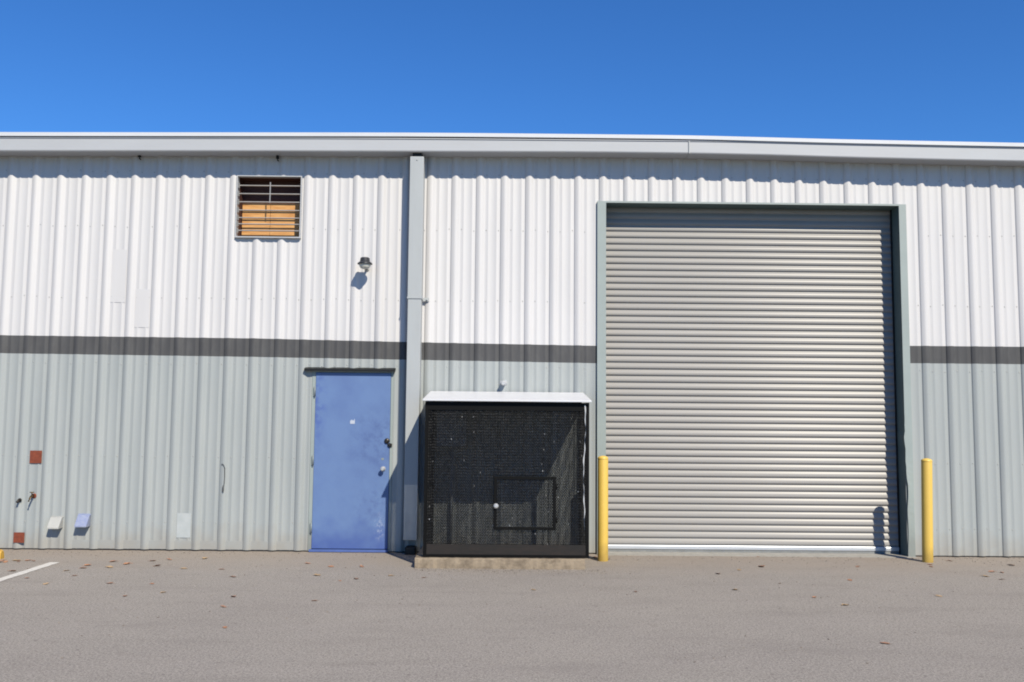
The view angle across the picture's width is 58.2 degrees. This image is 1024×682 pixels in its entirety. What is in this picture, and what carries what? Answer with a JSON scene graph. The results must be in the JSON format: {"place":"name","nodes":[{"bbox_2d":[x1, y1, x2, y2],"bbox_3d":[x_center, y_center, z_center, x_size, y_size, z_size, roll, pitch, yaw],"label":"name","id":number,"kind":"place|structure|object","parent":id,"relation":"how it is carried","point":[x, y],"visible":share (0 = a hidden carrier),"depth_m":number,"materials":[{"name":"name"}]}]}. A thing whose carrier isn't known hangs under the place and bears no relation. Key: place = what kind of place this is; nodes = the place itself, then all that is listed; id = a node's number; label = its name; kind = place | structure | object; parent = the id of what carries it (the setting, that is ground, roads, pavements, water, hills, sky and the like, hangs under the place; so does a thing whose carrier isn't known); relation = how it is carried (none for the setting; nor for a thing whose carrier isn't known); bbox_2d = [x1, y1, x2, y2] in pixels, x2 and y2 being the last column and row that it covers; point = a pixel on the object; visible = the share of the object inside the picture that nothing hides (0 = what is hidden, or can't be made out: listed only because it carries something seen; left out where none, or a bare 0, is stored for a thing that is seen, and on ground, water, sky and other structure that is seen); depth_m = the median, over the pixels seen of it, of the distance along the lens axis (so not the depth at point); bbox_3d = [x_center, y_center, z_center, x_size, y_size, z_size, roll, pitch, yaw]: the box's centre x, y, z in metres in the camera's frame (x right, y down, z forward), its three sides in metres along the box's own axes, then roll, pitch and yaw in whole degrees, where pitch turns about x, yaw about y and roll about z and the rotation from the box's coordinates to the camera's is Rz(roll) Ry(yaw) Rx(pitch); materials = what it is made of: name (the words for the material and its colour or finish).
{"place":"outdoors","nodes":[
{"label":"outdoors","id":0,"kind":"place"},
{"bbox_2d":[0,132,1023,557],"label":"warehouse","id":1,"kind":"structure","parent":0,"point":[782,346],"depth_m":11.30,"materials":[{"name":"grey paint"}]},
{"bbox_2d":[28,492,36,501],"bbox_3d":[-5.737,1.860,10.998,0.060,0.116,0.116,1,-5,0],"label":"hose tap","id":2,"kind":"object","parent":1,"relation":"attached to","point":[33,495],"visible":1,"depth_m":11.00,"materials":[{"name":"red metal"}]},
{"bbox_2d":[47,516,63,528],"bbox_3d":[-5.447,2.162,10.976,0.151,0.143,0.110,1,-5,0],"label":"vent hood","id":3,"kind":"object","parent":1,"relation":"attached to","point":[55,522],"visible":1,"depth_m":10.97,"materials":[{"name":"white metal"}]},
{"bbox_2d":[74,513,90,526],"bbox_3d":[-5.122,2.139,10.981,0.156,0.150,0.110,1,-5,0],"label":"vent hood","id":4,"kind":"object","parent":1,"relation":"attached to","point":[82,519],"visible":1,"depth_m":10.97,"materials":[{"name":"blue metal"}]},
{"bbox_2d":[222,464,224,491],"bbox_3d":[-3.472,1.645,11.055,0.050,0.340,0.022,0,-5,8],"label":"hanging wire","id":5,"kind":"object","parent":1,"relation":"hanging from","point":[224,479],"visible":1,"depth_m":11.05,"materials":[{"name":"grey"}]},
{"bbox_2d":[235,175,302,238],"bbox_3d":[-2.990,-1.637,11.462,0.862,0.833,0.263,1,-5,0],"label":"window","id":6,"kind":"structure","parent":1,"relation":"in","point":[267,206],"depth_m":11.54,"materials":[{"name":"brown wood"}]},
{"bbox_2d":[310,372,391,548],"bbox_3d":[-1.932,1.435,11.092,0.962,2.108,0.117,1,-5,0],"label":"blue door","id":7,"kind":"structure","parent":1,"relation":"in","point":[351,457],"depth_m":11.11,"materials":[{"name":"paint"}]},
{"bbox_2d":[357,257,371,270],"bbox_3d":[-1.780,-0.937,11.187,0.184,0.138,0.281,1,-5,0],"label":"wall lamp","id":8,"kind":"object","parent":1,"relation":"attached to","point":[365,263],"visible":1,"depth_m":11.09,"materials":[{"name":"grey metal"}]},
{"bbox_2d":[437,411,466,542],"bbox_3d":[-0.727,1.627,11.022,0.350,1.580,0.126,1,-5,0],"label":"electrical box","id":9,"kind":"object","parent":1,"relation":"attached to","point":[452,442],"visible":0.42,"depth_m":11.01,"materials":[{"name":"grey metal"}]},
{"bbox_2d":[500,380,506,385],"bbox_3d":[-0.104,0.506,11.165,0.092,0.092,0.102,1,-5,0],"label":"sensor","id":10,"kind":"object","parent":1,"relation":"attached to","point":[503,382],"visible":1,"depth_m":11.12,"materials":[{"name":"paint"}]},
{"bbox_2d":[606,207,898,553],"bbox_3d":[2.968,0.244,11.480,3.710,4.711,0.050,1,-5,0],"label":"roll up door","id":11,"kind":"structure","parent":1,"relation":"in","point":[750,397],"depth_m":11.46,"materials":[{"name":"metal"}]},
{"bbox_2d":[0,549,1023,681],"bbox_3d":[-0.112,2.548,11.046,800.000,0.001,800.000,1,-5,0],"label":"ground","id":12,"kind":"structure","parent":0,"point":[688,610],"depth_m":7.39,"materials":[{"name":"grey asphalt"}]},
{"bbox_2d":[0,549,3,558],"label":"wheel stop","id":13,"kind":"object","parent":12,"relation":"on","point":[1,554],"visible":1,"depth_m":10.28,"materials":[{"name":"yellow paint"}]},
{"bbox_2d":[0,562,58,580],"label":"parking line","id":14,"kind":"object","parent":12,"relation":"on","point":[26,571],"visible":1,"depth_m":9.46,"materials":[{"name":"white paint"}]},
{"bbox_2d":[415,546,584,569],"bbox_3d":[-0.136,2.443,10.447,1.830,0.108,1.121,1,-5,0],"label":"concrete pad","id":15,"kind":"object","parent":12,"relation":"on","point":[421,561],"visible":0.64,"depth_m":9.90,"materials":[{"name":"beige concrete"}]},
{"bbox_2d":[423,391,591,557],"bbox_3d":[-0.065,1.480,10.550,1.851,1.827,1.099,1,-5,0],"label":"equipment cage","id":16,"kind":"object","parent":15,"relation":"on","point":[519,402],"visible":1,"depth_m":10.06,"materials":[{"name":"black metal"}]},
{"bbox_2d":[493,476,556,529],"bbox_3d":[0.144,1.765,10.013,0.698,0.580,0.048,1,-5,0],"label":"access door","id":17,"kind":"structure","parent":16,"relation":"in","point":[496,505],"depth_m":10.03,"materials":[{"name":"black paint"}]},
{"bbox_2d":[4,550,1022,663],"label":"leaves","id":18,"kind":"object","parent":12,"relation":"on","point":[506,571],"visible":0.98,"depth_m":9.82,"materials":[{"name":"plant"}]},
{"bbox_2d":[598,456,607,561],"bbox_3d":[1.045,1.920,10.588,0.125,1.195,0.125,1,-5,0],"label":"bollard","id":19,"kind":"object","parent":12,"relation":"on","point":[602,508],"visible":1,"depth_m":10.54,"materials":[{"name":"yellow metal"}]},
{"bbox_2d":[921,458,932,562],"bbox_3d":[4.834,1.966,10.718,0.125,1.195,0.125,2,-5,-4],"label":"bollard","id":20,"kind":"object","parent":12,"relation":"on","point":[927,505],"visible":1,"depth_m":10.68,"materials":[{"name":"yellow metal"}]},
{"bbox_2d":[0,0,1023,142],"label":"sky","id":21,"kind":"structure","parent":0,"point":[906,70],"materials":[{"name":"blue"}]}
]}

